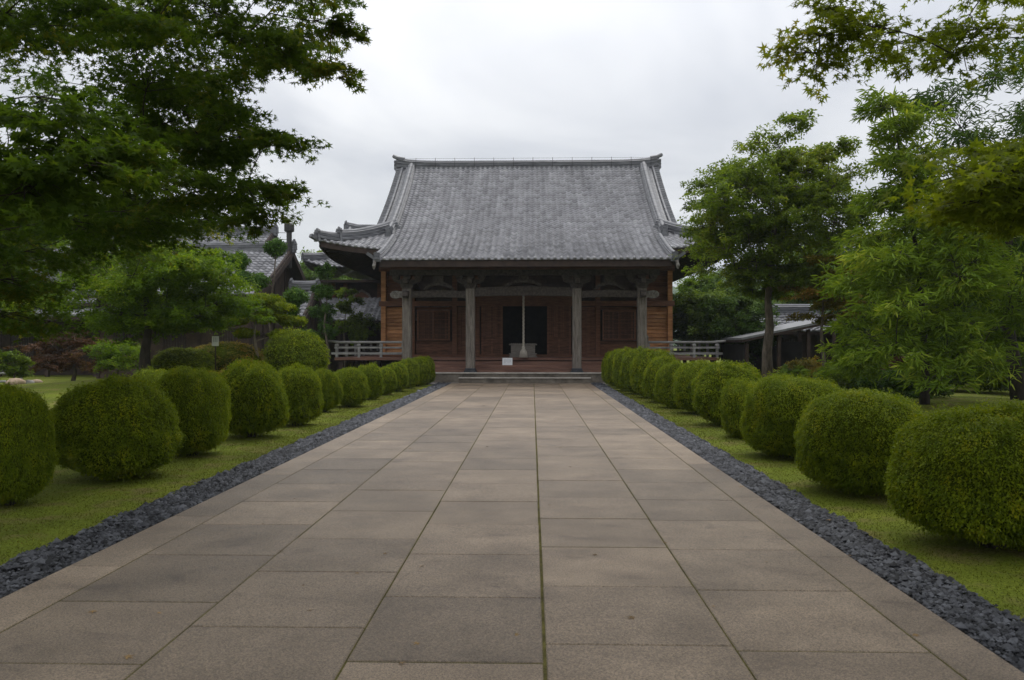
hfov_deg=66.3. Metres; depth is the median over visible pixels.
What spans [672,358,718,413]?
azalea bush
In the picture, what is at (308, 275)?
background tree
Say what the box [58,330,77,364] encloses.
window
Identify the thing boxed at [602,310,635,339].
window
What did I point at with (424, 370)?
azalea bush
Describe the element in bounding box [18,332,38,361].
window
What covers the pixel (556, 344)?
door
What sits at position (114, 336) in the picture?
window
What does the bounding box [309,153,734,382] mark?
temple hall
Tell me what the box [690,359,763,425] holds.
azalea bush
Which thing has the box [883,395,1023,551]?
azalea bush
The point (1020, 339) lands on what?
background tree
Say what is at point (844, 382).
leafy shrub
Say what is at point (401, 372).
azalea bush
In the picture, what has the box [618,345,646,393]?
azalea bush
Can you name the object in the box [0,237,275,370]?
maple tree
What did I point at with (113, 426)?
azalea bush
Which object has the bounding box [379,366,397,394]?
azalea bush
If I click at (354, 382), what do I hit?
azalea bush
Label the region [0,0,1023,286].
sky
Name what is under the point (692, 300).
background tree
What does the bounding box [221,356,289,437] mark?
azalea bush
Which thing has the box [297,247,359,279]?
background tree
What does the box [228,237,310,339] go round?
cloud pruned pine
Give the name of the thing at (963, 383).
leafy shrub
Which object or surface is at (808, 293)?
maple
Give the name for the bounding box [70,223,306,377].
wooden house
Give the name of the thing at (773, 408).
azalea bush
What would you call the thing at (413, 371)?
azalea bush
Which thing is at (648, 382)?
azalea bush
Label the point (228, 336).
window
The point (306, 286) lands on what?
wooden house
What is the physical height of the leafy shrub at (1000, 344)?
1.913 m
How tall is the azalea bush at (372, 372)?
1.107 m
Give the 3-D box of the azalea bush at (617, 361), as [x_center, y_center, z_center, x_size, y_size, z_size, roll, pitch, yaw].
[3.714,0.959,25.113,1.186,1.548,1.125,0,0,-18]
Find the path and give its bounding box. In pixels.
[0,383,1023,679]
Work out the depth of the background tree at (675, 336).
42.75 m
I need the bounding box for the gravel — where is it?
[0,382,1023,672]
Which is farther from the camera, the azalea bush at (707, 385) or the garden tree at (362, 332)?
the garden tree at (362, 332)
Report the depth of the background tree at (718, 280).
42.15 m
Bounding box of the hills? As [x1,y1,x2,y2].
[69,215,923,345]
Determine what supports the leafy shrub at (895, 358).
on the lawn at (50, 387)
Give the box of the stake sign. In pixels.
[212,336,218,369]
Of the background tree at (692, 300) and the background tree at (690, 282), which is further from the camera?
the background tree at (690, 282)
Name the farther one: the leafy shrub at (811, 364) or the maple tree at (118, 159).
the leafy shrub at (811, 364)
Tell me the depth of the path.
4.87 m
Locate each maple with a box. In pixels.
[3,329,129,380]
[772,254,871,367]
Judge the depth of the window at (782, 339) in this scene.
37.33 m
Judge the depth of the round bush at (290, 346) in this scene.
24.56 m
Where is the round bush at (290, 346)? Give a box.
[261,325,330,371]
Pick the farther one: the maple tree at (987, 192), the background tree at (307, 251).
the background tree at (307, 251)
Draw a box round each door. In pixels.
[481,306,502,353]
[547,306,570,353]
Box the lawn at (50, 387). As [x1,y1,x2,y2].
[0,349,1023,621]
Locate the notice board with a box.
[502,358,511,364]
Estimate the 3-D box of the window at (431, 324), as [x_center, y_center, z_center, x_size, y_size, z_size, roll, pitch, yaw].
[-3.366,-0.631,33.673,1.420,1.300,0.100,0,0,1]
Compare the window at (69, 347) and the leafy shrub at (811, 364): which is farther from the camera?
the window at (69, 347)
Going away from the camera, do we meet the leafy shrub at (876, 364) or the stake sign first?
the stake sign
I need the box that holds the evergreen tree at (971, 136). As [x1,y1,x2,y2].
[891,38,1023,399]
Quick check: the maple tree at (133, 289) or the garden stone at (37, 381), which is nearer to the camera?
the maple tree at (133, 289)
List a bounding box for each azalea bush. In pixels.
[0,377,61,505]
[49,369,185,480]
[154,365,233,456]
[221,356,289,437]
[279,361,323,426]
[313,367,343,411]
[335,366,369,406]
[357,362,384,399]
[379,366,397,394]
[386,362,408,390]
[399,357,419,388]
[410,355,430,385]
[422,355,435,384]
[601,348,618,385]
[603,348,621,388]
[612,347,629,390]
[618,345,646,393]
[629,348,678,397]
[641,354,680,400]
[653,359,684,408]
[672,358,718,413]
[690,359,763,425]
[719,375,762,438]
[739,369,842,457]
[793,387,926,496]
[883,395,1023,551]
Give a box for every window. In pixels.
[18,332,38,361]
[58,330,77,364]
[112,332,134,364]
[162,329,185,352]
[213,328,235,343]
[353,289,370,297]
[417,310,449,339]
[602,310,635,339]
[781,338,801,341]
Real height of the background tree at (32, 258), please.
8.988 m
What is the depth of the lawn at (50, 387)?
7.58 m
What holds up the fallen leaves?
on the path
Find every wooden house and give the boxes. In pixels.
[0,259,95,376]
[52,223,278,282]
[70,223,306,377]
[287,278,321,330]
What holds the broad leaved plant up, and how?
on the lawn at (50, 387)
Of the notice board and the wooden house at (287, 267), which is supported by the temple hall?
the notice board
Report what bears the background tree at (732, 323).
on the lawn at (50, 387)
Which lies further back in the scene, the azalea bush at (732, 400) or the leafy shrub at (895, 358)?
the leafy shrub at (895, 358)
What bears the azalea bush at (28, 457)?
on the lawn at (50, 387)
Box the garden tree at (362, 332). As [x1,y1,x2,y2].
[333,287,380,368]
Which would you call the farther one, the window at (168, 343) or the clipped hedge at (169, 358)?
the window at (168, 343)
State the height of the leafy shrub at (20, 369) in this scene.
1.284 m
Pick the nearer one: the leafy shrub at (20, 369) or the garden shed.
the leafy shrub at (20, 369)
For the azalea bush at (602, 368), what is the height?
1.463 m
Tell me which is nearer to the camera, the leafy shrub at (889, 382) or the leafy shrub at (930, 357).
the leafy shrub at (889, 382)
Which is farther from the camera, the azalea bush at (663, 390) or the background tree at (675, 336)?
the background tree at (675, 336)
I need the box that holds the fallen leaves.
[88,399,918,663]
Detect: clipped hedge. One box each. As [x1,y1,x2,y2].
[151,347,217,371]
[195,340,264,371]
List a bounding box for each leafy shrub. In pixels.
[0,349,35,377]
[82,338,150,374]
[129,366,167,387]
[209,367,229,375]
[773,355,821,377]
[808,361,882,392]
[850,365,956,398]
[861,344,900,372]
[878,344,966,384]
[880,354,913,370]
[912,350,1008,390]
[967,336,1021,378]
[972,342,1023,392]
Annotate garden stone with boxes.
[4,378,25,384]
[33,379,42,382]
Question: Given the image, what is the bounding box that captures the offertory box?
[509,343,536,356]
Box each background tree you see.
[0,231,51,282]
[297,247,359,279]
[299,262,355,280]
[673,285,712,361]
[673,286,737,360]
[675,269,726,355]
[686,290,782,362]
[693,274,783,316]
[778,240,833,303]
[809,226,930,351]
[857,298,969,353]
[890,236,1023,346]
[963,245,1023,345]
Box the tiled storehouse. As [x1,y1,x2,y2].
[742,304,864,366]
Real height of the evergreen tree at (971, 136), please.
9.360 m
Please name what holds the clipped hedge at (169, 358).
on the lawn at (50, 387)
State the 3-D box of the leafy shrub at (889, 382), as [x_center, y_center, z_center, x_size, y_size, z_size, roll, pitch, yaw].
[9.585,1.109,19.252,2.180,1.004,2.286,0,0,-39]
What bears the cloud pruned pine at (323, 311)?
on the lawn at (50, 387)
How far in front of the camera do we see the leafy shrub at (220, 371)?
16.47 m
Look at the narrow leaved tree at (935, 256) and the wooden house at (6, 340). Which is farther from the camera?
the wooden house at (6, 340)
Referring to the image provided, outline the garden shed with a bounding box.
[715,318,836,375]
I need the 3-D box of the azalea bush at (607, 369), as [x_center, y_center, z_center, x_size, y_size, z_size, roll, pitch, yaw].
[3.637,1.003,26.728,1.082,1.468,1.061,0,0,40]
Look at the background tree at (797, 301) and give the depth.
48.69 m
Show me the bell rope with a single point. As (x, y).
(523, 352)
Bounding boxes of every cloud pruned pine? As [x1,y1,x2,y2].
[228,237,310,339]
[297,261,338,370]
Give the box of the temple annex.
[301,220,449,371]
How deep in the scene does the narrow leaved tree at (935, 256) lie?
15.88 m
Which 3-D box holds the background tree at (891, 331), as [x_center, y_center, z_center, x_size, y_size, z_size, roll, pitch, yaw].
[16.488,-0.655,32.769,4.713,4.902,4.242,0,0,-1]
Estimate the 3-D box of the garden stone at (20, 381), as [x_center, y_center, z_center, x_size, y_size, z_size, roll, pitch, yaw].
[-15.443,1.328,24.404,0.595,0.300,0.436,0,0,1]
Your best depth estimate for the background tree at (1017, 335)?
29.26 m
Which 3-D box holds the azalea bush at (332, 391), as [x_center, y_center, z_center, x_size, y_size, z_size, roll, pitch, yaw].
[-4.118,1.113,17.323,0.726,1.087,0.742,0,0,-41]
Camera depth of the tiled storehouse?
37.35 m
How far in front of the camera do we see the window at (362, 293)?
42.72 m
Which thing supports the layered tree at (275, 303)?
on the lawn at (50, 387)
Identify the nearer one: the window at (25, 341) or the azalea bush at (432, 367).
the azalea bush at (432, 367)
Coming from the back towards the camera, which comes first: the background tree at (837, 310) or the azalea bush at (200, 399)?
the background tree at (837, 310)
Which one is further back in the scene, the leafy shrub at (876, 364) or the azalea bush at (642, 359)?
the leafy shrub at (876, 364)
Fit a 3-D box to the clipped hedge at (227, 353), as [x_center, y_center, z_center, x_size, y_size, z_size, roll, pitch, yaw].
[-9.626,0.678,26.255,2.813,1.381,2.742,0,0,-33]
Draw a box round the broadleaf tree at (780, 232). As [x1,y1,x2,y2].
[671,108,886,381]
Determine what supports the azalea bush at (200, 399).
on the lawn at (50, 387)
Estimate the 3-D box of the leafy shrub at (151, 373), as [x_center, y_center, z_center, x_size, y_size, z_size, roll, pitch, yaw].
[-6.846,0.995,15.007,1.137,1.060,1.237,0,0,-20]
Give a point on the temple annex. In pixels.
(368, 288)
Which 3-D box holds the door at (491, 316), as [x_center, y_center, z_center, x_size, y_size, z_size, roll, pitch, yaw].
[-0.857,-0.457,33.587,0.920,2.270,0.060,0,0,1]
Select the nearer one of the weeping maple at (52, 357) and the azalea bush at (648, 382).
the azalea bush at (648, 382)
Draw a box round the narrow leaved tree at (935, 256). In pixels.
[810,84,1023,404]
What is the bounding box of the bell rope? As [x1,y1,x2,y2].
[519,283,527,357]
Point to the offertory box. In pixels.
(517, 348)
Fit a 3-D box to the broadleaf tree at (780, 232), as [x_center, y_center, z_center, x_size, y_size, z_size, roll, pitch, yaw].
[7.866,-2.471,23.812,5.681,8.495,5.788,0,0,1]
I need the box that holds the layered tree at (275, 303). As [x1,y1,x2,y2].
[222,292,307,356]
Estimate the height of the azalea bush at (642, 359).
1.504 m
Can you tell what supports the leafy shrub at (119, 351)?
on the lawn at (50, 387)
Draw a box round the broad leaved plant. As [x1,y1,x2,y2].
[769,363,811,378]
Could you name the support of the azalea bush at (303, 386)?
on the lawn at (50, 387)
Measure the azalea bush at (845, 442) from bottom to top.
1.145 m
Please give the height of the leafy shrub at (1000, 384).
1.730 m
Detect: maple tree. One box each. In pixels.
[0,0,372,357]
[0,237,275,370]
[756,0,1023,248]

